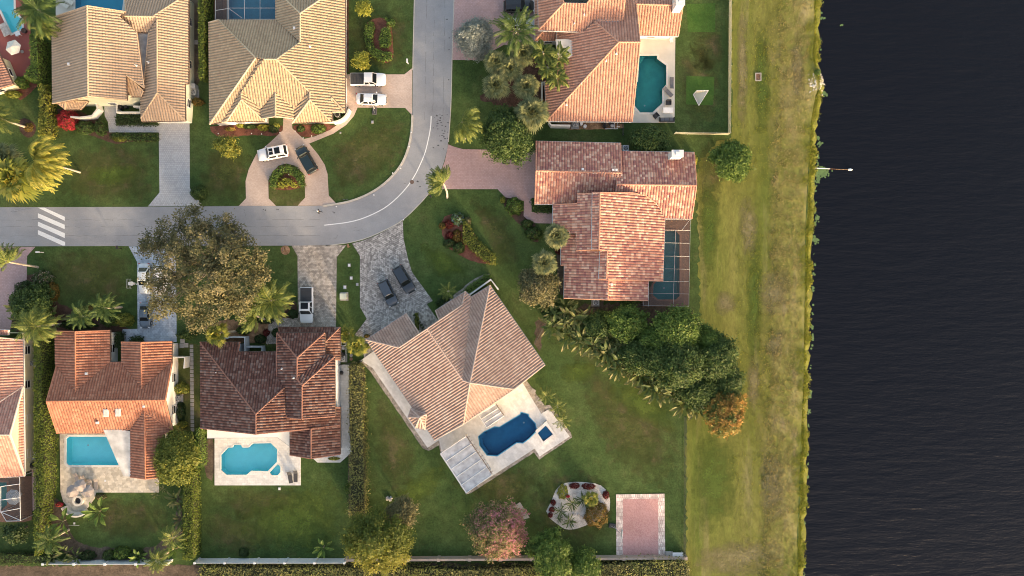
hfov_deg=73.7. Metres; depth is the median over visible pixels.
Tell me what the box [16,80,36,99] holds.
planting bed
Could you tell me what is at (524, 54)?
palm tree
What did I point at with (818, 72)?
shrub
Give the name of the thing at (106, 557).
shrub
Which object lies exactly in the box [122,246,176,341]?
driveway
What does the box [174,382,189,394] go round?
shrub
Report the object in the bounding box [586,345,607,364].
paddle leaf plant
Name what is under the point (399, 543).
broadleaf tree
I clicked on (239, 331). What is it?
shrub
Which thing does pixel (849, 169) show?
outlet pipe
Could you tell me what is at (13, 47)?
patio umbrella
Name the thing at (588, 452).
ground
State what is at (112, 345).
window
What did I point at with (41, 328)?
palm tree
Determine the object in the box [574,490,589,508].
spiky plant
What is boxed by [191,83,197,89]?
utility cabinet
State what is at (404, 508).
broadleaf tree
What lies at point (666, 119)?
outdoor sofa
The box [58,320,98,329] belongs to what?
shrub
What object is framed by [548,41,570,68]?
palm tree
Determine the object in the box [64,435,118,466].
swimming pool
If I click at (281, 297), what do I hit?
palm tree
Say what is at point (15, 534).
broadleaf tree
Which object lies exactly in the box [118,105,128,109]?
waste bins
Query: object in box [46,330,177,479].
tiled roof house
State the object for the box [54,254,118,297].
lawn patch
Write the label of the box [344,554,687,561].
boundary wall
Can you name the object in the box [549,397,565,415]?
palm tree
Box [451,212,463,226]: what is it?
shrub
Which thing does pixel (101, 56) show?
tiled roof house
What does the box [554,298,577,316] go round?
paddle leaf plant
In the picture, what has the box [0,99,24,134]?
palm tree
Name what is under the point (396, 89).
driveway
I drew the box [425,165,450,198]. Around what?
palm tree
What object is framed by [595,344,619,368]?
paddle leaf plant
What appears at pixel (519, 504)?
slab
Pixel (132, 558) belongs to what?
broad leaf plant
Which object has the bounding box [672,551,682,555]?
garden bench
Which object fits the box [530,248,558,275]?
palm tree
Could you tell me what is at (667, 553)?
storage box
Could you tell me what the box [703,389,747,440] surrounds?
broadleaf tree
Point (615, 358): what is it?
paddle leaf plant
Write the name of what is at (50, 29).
palm tree
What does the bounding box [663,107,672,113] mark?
outdoor table
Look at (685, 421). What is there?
wire fence
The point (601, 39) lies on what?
tiled roof house
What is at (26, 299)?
broadleaf tree
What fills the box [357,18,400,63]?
lawn patch
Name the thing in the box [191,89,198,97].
air conditioner
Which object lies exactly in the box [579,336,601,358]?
paddle leaf plant
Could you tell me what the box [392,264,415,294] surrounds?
parked car
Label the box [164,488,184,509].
broad leaf plant
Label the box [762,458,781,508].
dead grass patch
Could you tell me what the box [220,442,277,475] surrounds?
swimming pool
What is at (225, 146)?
broadleaf tree
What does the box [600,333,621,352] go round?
paddle leaf plant
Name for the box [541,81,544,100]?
garden wall
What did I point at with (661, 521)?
paver border
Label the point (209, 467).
planting bed
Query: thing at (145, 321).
parked car
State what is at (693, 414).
paddle leaf plant
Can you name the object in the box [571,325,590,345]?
paddle leaf plant
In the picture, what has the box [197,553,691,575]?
hedge
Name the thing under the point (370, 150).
lawn patch
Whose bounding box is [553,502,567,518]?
spiky plant
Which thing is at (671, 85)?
sun lounger
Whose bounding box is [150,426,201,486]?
broadleaf tree
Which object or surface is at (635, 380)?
paddle leaf plant
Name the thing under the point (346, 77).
garage door
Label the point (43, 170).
palm tree
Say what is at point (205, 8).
hedge
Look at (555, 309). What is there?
shrub
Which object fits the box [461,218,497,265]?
hedge
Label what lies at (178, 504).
broad leaf plant
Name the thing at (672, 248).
swimming pool
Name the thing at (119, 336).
hedge
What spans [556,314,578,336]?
shrub
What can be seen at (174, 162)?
driveway
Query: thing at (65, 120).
shrub
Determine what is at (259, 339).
shrub
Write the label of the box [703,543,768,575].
dead grass patch
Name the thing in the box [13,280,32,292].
shrub
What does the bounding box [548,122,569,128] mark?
garden wall
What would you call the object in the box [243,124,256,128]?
shrub
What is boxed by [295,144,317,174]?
parked car
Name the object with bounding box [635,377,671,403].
paddle leaf plant
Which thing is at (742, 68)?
dead grass patch
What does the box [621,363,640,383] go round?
paddle leaf plant
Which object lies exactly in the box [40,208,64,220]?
crossing bar
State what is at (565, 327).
paddle leaf plant
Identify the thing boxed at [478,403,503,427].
pergola
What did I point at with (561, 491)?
shrub
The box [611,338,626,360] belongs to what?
paddle leaf plant
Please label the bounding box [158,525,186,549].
palm tree
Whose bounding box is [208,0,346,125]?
tiled roof house
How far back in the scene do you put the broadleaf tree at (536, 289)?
104.95 m
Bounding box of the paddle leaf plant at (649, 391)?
[636,379,659,396]
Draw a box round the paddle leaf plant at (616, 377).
[609,363,625,380]
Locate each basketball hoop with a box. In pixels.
[366,97,376,114]
[608,523,624,538]
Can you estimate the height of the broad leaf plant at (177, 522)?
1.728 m
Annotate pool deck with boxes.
[0,0,30,76]
[0,476,31,521]
[56,0,124,14]
[60,434,158,511]
[214,0,226,19]
[215,438,300,484]
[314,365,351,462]
[361,351,569,481]
[632,37,674,122]
[642,219,689,305]
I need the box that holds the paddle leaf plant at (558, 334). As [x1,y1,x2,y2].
[538,313,563,340]
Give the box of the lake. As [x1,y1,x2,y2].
[803,0,1023,575]
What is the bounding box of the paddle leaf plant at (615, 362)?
[596,346,621,369]
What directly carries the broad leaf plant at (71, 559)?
on the planting bed at (70, 542)
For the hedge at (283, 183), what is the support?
on the island mulch
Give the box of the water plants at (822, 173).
[803,2,842,575]
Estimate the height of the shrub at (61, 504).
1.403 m
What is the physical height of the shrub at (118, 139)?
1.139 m
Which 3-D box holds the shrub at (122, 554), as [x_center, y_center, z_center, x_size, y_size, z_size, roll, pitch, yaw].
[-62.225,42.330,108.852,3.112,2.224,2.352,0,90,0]
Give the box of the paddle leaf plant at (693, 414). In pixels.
[682,403,704,419]
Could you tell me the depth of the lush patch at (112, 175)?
109.39 m
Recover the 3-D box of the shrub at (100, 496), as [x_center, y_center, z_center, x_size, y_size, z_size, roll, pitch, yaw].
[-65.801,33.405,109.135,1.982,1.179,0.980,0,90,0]
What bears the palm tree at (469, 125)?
on the ground at (588, 452)
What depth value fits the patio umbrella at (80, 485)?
107.11 m
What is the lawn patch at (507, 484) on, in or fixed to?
on the ground at (588, 452)
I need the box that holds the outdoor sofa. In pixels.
[659,117,674,121]
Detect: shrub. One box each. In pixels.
[4,90,22,98]
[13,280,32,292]
[14,76,30,88]
[24,122,33,131]
[31,270,55,284]
[47,282,59,301]
[55,110,79,130]
[55,502,63,506]
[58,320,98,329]
[74,120,94,134]
[78,550,96,559]
[83,304,96,313]
[93,119,107,136]
[95,494,106,499]
[99,313,119,327]
[102,549,115,560]
[112,545,132,560]
[113,135,126,141]
[115,313,134,326]
[128,547,145,560]
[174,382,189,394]
[175,330,197,339]
[176,401,185,421]
[177,420,187,428]
[189,184,206,200]
[191,97,205,105]
[224,127,235,131]
[236,325,251,335]
[239,548,248,556]
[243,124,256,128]
[254,334,266,344]
[257,123,268,131]
[257,316,273,323]
[262,328,269,336]
[268,124,278,132]
[271,328,278,336]
[287,309,297,318]
[296,124,304,131]
[311,123,325,134]
[329,456,339,460]
[343,482,350,493]
[414,312,418,329]
[435,295,449,306]
[439,222,445,229]
[443,239,455,248]
[444,220,453,228]
[445,231,454,239]
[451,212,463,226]
[452,229,461,242]
[452,242,464,253]
[464,216,470,224]
[500,196,505,202]
[505,197,523,215]
[520,219,533,228]
[524,226,542,240]
[541,303,561,322]
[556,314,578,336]
[556,483,567,498]
[569,482,579,488]
[581,483,595,489]
[583,501,608,529]
[602,491,609,499]
[814,69,820,75]
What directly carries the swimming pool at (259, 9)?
in the pool deck at (221, 4)
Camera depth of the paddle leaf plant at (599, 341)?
106.97 m
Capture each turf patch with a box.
[686,3,714,31]
[686,76,713,104]
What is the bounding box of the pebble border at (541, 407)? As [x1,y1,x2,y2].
[361,362,571,493]
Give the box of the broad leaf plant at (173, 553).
[165,542,184,558]
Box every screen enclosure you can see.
[0,472,31,521]
[215,0,272,20]
[641,219,690,306]
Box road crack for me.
[8,0,444,240]
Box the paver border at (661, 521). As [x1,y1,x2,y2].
[616,494,664,554]
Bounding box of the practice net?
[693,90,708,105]
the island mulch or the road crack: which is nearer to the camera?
the island mulch
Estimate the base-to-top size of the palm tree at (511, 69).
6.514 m
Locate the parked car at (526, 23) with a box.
[505,16,533,30]
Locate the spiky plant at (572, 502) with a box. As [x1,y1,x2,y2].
[563,497,579,511]
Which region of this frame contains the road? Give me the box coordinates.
[0,0,453,245]
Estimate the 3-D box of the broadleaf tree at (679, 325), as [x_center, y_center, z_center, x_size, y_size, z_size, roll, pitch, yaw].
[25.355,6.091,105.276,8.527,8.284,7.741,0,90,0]
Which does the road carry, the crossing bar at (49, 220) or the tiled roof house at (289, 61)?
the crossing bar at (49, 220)
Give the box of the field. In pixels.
[685,0,784,575]
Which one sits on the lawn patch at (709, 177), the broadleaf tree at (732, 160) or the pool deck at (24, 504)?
the broadleaf tree at (732, 160)
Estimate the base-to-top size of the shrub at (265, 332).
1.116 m
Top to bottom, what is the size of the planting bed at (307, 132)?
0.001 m
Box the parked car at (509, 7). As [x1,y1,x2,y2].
[503,0,533,14]
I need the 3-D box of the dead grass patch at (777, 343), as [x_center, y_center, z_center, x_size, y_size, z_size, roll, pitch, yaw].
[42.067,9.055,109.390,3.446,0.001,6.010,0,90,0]
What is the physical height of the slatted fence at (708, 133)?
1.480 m
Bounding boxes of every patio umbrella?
[6,40,23,54]
[6,490,21,504]
[66,485,78,497]
[74,480,87,491]
[81,485,93,496]
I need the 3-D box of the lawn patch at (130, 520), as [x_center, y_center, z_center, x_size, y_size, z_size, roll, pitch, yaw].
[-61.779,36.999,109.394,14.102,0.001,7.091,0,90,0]
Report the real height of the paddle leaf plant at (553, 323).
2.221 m
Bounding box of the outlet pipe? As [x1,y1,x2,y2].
[816,168,852,170]
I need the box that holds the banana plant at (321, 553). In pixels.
[312,538,333,557]
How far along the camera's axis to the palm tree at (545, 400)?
107.35 m
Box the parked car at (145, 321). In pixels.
[137,303,152,327]
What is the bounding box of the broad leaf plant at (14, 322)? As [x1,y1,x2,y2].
[7,316,24,330]
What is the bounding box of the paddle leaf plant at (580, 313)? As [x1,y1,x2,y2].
[576,305,590,324]
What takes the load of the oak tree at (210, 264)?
on the ground at (588, 452)
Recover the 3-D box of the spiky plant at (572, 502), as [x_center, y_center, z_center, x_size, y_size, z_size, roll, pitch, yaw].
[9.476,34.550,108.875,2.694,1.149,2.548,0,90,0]
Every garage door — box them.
[160,121,189,122]
[346,77,346,108]
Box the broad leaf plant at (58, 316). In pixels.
[49,306,67,330]
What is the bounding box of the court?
[623,499,657,554]
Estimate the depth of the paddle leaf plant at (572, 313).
106.84 m
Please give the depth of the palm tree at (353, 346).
106.00 m
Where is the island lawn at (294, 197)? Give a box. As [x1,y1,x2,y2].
[268,164,304,205]
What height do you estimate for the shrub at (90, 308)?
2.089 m
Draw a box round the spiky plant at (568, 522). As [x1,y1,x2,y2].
[562,513,576,529]
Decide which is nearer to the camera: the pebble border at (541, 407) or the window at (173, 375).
the window at (173, 375)
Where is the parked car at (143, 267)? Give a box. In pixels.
[136,263,151,293]
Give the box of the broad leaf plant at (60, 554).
[53,543,74,562]
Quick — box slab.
[513,502,529,518]
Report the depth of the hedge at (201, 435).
107.78 m
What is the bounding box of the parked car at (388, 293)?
[377,279,398,307]
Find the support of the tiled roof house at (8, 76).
on the ground at (588, 452)
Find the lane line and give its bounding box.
[324,116,431,225]
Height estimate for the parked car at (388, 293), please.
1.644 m
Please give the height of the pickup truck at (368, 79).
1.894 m
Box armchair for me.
[666,99,671,104]
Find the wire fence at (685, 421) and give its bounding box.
[684,416,686,556]
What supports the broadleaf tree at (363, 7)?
on the lawn patch at (365, 48)
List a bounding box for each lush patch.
[89,166,133,182]
[252,490,331,546]
[389,468,441,502]
[567,364,590,379]
[614,387,660,421]
[698,437,729,514]
[702,196,718,264]
[747,255,759,351]
[756,41,768,111]
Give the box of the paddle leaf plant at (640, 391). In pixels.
[637,375,659,393]
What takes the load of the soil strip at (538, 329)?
on the ground at (588, 452)
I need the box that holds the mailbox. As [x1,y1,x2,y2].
[281,245,289,254]
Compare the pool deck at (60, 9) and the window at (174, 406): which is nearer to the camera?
the window at (174, 406)
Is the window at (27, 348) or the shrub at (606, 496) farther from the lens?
the shrub at (606, 496)
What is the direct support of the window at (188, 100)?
in the tiled roof house at (101, 56)
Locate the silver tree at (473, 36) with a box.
[450,15,496,63]
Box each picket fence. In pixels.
[41,559,172,565]
[193,557,345,563]
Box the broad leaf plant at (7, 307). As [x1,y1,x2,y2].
[3,297,13,317]
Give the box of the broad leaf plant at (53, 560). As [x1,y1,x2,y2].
[42,545,65,566]
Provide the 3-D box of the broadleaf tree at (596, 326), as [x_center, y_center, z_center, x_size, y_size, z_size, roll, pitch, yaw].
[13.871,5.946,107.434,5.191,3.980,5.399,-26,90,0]
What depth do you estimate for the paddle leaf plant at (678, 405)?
107.22 m
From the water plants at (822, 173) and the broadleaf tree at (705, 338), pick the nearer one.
the broadleaf tree at (705, 338)
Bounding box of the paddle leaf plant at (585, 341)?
[568,328,593,355]
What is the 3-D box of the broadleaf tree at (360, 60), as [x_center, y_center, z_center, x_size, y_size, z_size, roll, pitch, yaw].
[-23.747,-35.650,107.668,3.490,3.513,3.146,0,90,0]
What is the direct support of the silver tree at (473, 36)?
on the driveway at (465, 10)
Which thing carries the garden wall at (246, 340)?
on the planting bed at (232, 324)
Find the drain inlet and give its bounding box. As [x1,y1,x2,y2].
[755,73,760,80]
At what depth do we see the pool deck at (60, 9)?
109.33 m
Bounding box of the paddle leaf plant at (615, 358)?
[602,350,624,377]
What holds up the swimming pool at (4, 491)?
in the pool deck at (24, 504)
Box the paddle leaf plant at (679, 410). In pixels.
[669,398,693,417]
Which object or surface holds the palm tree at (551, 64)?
on the planting bed at (512, 99)
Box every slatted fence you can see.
[674,132,730,134]
[728,0,731,133]
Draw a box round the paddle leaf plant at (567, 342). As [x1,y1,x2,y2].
[552,328,582,351]
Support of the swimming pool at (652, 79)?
in the pool deck at (664, 49)
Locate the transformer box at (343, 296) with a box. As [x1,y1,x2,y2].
[340,292,347,300]
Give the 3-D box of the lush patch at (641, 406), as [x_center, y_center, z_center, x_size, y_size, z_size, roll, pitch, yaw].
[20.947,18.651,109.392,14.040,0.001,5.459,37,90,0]
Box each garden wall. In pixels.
[70,104,103,120]
[116,104,140,114]
[173,356,189,367]
[226,336,249,350]
[246,345,265,350]
[333,109,350,124]
[469,279,498,294]
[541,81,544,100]
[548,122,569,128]
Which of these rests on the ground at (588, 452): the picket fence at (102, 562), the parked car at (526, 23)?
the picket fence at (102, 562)
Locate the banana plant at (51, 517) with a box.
[48,507,73,534]
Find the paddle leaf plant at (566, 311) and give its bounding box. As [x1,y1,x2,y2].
[559,303,584,331]
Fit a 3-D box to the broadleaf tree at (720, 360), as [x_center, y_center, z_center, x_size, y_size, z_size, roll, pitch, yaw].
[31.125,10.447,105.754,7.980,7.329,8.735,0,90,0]
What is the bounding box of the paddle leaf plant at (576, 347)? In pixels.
[571,330,592,354]
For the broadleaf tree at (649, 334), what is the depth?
104.20 m
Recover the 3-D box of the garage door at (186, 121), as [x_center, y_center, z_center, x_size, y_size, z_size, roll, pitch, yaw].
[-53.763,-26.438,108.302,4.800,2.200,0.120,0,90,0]
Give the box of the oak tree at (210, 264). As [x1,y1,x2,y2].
[132,202,274,335]
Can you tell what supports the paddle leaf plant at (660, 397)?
on the ground at (588, 452)
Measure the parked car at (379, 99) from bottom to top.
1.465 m
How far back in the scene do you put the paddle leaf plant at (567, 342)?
107.62 m
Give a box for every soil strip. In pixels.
[0,562,687,575]
[176,343,199,432]
[190,0,199,84]
[347,0,348,71]
[348,364,365,515]
[534,320,546,351]
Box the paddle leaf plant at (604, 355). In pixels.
[592,339,614,366]
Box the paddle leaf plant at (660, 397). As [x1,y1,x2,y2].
[643,382,671,407]
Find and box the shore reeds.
[789,0,823,575]
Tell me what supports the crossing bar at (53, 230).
on the road
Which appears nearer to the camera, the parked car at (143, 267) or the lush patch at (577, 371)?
the parked car at (143, 267)
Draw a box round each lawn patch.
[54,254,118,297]
[72,150,144,195]
[99,501,158,533]
[206,153,243,192]
[214,516,261,548]
[230,492,292,515]
[338,122,399,181]
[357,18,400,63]
[379,412,411,476]
[477,209,513,258]
[481,472,532,499]
[541,478,594,537]
[591,374,660,468]
[683,58,715,111]
[695,32,720,67]
[698,156,721,206]
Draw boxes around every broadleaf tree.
[0,522,30,545]
[7,278,55,324]
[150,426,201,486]
[211,135,242,160]
[338,502,416,575]
[350,50,370,70]
[354,0,372,16]
[383,493,419,531]
[460,496,529,563]
[478,102,537,169]
[517,268,562,309]
[525,525,573,575]
[568,544,602,575]
[582,308,611,339]
[601,301,650,343]
[616,336,653,376]
[629,123,672,151]
[639,336,707,392]
[640,324,666,352]
[649,303,703,349]
[672,375,720,413]
[695,322,720,350]
[699,328,740,380]
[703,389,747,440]
[706,137,755,183]
[712,364,746,395]
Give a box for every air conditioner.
[176,394,182,401]
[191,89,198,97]
[339,354,346,361]
[571,122,578,128]
[591,300,598,305]
[621,145,628,150]
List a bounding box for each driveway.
[0,247,34,328]
[104,106,199,205]
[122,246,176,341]
[239,69,411,205]
[266,245,345,343]
[352,221,437,357]
[441,144,551,222]
[452,0,537,59]
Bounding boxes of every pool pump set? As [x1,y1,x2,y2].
[341,342,345,356]
[602,122,619,128]
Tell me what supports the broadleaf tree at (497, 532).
on the ground at (588, 452)
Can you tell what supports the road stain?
on the road
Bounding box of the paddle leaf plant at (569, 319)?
[555,314,572,332]
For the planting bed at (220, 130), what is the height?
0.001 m
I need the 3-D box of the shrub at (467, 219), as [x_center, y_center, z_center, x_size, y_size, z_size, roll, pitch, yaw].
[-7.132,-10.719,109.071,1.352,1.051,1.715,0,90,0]
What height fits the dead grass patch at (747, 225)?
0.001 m
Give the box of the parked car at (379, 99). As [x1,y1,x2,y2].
[356,92,386,105]
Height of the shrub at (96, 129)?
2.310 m
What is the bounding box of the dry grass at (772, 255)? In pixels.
[760,0,812,575]
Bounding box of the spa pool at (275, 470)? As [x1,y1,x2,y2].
[268,463,280,475]
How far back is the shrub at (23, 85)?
108.55 m
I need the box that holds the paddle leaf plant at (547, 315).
[543,305,562,323]
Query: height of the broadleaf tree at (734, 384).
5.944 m
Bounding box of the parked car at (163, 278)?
[154,265,167,294]
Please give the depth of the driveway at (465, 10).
109.37 m
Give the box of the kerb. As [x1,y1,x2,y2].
[323,115,412,206]
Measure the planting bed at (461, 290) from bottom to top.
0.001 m
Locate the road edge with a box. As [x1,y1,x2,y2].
[327,0,453,245]
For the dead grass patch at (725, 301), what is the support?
on the field
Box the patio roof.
[207,430,288,445]
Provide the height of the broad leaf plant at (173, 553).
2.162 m
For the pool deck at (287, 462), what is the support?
on the ground at (588, 452)
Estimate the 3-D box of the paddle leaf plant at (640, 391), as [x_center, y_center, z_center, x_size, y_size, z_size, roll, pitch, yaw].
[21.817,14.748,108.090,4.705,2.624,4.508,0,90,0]
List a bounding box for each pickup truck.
[298,287,314,322]
[350,71,385,86]
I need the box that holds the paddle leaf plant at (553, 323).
[548,310,566,330]
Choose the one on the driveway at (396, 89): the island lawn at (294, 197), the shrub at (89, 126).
the island lawn at (294, 197)
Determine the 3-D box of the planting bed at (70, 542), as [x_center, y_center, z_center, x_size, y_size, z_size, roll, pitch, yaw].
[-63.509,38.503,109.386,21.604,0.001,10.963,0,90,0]
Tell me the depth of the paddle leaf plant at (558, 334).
107.19 m
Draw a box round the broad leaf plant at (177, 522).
[172,508,184,529]
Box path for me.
[32,453,35,510]
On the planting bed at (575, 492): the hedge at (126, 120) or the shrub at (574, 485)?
the shrub at (574, 485)
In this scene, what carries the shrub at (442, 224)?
on the planting bed at (467, 253)
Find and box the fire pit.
[72,495,83,505]
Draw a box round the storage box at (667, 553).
[665,551,671,555]
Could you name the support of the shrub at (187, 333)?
on the ground at (588, 452)
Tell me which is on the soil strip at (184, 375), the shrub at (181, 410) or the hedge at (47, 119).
the shrub at (181, 410)
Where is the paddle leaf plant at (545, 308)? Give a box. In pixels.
[537,295,558,316]
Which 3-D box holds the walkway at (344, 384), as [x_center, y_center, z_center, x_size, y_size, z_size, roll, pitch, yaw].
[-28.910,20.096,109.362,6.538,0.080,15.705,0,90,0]
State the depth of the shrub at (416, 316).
109.02 m
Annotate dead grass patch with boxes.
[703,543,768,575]
[719,294,732,309]
[738,25,746,104]
[742,209,754,246]
[748,368,758,403]
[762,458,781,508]
[765,275,786,305]
[768,333,781,353]
[792,47,802,93]
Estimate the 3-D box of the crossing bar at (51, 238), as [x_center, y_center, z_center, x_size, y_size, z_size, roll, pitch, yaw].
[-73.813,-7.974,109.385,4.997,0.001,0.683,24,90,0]
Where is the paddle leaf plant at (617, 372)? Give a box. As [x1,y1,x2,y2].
[601,351,633,379]
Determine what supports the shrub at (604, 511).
on the planting bed at (575, 492)
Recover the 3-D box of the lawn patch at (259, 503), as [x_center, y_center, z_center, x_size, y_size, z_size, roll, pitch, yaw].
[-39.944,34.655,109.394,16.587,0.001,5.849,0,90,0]
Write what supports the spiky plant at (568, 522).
on the planting bed at (575, 492)
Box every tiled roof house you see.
[0,53,18,94]
[0,329,33,477]
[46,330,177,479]
[51,0,193,122]
[199,327,341,458]
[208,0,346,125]
[366,285,544,440]
[534,0,684,122]
[534,141,696,300]
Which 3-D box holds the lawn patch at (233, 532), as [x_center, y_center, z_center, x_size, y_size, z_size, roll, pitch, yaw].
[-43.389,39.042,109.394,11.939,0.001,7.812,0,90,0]
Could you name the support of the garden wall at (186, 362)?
on the soil strip at (184, 375)
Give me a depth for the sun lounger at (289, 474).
108.95 m
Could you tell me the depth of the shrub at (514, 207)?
108.48 m
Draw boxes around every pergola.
[440,434,491,492]
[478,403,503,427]
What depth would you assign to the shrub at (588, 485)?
109.05 m
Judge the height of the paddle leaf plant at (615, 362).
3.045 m
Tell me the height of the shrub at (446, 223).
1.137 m
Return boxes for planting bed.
[10,274,127,340]
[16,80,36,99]
[19,118,35,137]
[51,495,182,559]
[57,109,154,143]
[204,438,214,480]
[205,319,268,344]
[210,124,282,136]
[275,300,296,318]
[293,124,334,136]
[365,18,392,62]
[440,274,488,305]
[442,214,491,264]
[480,52,550,107]
[504,198,537,241]
[546,482,609,529]
[556,252,563,294]
[557,123,621,129]
[577,300,692,341]
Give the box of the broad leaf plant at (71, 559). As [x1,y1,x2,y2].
[62,547,81,566]
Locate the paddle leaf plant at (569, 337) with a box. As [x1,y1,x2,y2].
[567,320,581,348]
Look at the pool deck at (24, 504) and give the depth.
109.33 m
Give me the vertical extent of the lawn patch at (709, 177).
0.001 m
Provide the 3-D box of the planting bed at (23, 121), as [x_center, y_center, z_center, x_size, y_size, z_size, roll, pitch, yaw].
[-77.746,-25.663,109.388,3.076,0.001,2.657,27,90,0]
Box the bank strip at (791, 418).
[757,0,818,575]
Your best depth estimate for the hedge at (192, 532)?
107.05 m
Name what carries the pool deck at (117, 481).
on the ground at (588, 452)
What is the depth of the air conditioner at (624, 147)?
108.53 m
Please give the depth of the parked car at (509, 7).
108.00 m
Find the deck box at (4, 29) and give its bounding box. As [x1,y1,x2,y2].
[0,22,9,36]
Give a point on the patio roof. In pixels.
(283, 437)
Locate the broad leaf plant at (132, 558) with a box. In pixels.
[128,549,147,567]
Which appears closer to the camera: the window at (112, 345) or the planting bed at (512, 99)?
the window at (112, 345)
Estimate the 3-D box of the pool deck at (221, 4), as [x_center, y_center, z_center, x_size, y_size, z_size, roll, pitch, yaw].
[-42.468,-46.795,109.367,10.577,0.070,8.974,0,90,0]
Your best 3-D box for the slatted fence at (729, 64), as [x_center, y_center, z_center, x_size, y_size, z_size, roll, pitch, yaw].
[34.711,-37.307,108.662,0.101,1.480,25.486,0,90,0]
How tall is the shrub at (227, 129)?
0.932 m
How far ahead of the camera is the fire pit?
108.87 m
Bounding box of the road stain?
[263,19,449,212]
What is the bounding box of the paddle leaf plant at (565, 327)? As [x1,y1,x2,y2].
[563,316,576,333]
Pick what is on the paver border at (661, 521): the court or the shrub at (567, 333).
the court
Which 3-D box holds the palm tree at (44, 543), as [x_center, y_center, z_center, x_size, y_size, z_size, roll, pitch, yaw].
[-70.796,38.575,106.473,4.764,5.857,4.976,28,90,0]
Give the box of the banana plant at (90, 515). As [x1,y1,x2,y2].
[81,497,108,525]
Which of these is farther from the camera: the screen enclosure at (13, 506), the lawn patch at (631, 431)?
the lawn patch at (631, 431)
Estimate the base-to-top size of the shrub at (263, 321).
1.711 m
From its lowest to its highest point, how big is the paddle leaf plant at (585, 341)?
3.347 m
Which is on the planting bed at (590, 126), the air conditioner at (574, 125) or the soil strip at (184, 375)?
the air conditioner at (574, 125)
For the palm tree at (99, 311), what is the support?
on the lawn patch at (92, 278)
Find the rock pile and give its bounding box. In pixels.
[808,69,824,95]
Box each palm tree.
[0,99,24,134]
[0,141,23,174]
[0,155,43,203]
[0,242,38,271]
[11,304,62,346]
[12,0,66,34]
[24,133,80,193]
[30,17,60,40]
[31,524,70,557]
[66,300,96,330]
[88,292,123,322]
[143,546,172,573]
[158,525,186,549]
[204,321,235,348]
[235,299,264,333]
[249,279,295,324]
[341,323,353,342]
[345,335,367,356]
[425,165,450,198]
[438,282,457,300]
[453,106,483,143]
[482,72,510,99]
[483,49,505,73]
[488,5,538,56]
[497,55,523,83]
[510,41,535,68]
[511,74,540,99]
[513,94,550,134]
[530,39,552,64]
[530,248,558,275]
[535,56,561,81]
[536,386,555,405]
[544,66,569,91]
[544,222,569,250]
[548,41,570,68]
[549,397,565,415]
[552,412,571,430]
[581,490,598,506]
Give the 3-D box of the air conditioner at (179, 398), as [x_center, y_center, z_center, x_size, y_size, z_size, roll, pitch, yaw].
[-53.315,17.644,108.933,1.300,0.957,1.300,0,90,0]
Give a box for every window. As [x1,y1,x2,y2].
[25,345,30,354]
[25,380,30,388]
[111,344,114,352]
[172,373,175,382]
[172,405,175,414]
[187,98,190,108]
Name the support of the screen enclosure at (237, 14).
on the pool deck at (221, 4)
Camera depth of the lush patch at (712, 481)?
109.39 m
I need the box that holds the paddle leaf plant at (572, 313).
[562,306,588,333]
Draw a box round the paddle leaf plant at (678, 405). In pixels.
[671,398,691,417]
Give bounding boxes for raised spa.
[535,421,555,443]
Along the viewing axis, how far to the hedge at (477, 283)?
108.56 m
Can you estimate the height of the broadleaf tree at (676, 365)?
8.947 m
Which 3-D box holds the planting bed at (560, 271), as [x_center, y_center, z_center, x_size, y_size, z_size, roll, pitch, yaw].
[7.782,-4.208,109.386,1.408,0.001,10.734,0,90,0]
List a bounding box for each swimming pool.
[0,0,23,34]
[0,480,8,510]
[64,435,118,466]
[73,0,124,10]
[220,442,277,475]
[227,0,274,18]
[478,412,536,455]
[634,54,667,113]
[651,229,680,300]
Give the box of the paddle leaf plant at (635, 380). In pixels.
[624,371,649,390]
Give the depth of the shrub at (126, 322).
108.40 m
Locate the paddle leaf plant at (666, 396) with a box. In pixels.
[659,386,674,402]
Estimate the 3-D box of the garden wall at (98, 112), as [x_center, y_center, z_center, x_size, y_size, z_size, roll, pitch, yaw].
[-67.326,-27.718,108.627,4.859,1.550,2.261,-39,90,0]
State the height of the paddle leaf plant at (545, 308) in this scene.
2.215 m
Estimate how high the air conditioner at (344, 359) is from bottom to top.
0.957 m
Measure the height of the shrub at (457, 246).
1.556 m
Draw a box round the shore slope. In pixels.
[797,0,824,575]
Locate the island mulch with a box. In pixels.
[269,165,300,189]
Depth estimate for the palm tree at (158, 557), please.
104.53 m
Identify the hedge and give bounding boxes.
[0,549,54,566]
[24,32,51,84]
[31,338,58,555]
[35,81,59,140]
[109,132,158,142]
[114,114,159,126]
[114,331,125,347]
[128,335,144,341]
[181,467,202,560]
[195,427,208,469]
[197,0,214,83]
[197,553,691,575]
[269,164,306,189]
[278,177,297,188]
[345,360,372,518]
[363,21,393,62]
[378,25,391,49]
[385,17,395,27]
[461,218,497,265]
[461,273,491,294]
[529,199,551,213]
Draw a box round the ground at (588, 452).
[0,0,809,571]
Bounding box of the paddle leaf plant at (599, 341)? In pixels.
[598,336,613,360]
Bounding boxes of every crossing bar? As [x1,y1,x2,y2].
[38,213,64,228]
[38,222,64,237]
[38,230,64,245]
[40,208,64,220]
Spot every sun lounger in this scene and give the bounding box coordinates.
[56,0,69,8]
[73,473,78,481]
[93,479,97,490]
[286,472,292,482]
[293,471,297,481]
[663,86,672,96]
[669,77,673,88]
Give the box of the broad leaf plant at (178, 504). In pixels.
[171,494,184,515]
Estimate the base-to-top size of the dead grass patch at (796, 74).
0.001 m
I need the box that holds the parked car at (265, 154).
[257,144,288,161]
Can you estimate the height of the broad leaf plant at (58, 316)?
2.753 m
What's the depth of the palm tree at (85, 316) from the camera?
104.82 m
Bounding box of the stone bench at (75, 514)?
[61,505,88,517]
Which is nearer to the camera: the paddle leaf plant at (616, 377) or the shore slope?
the paddle leaf plant at (616, 377)

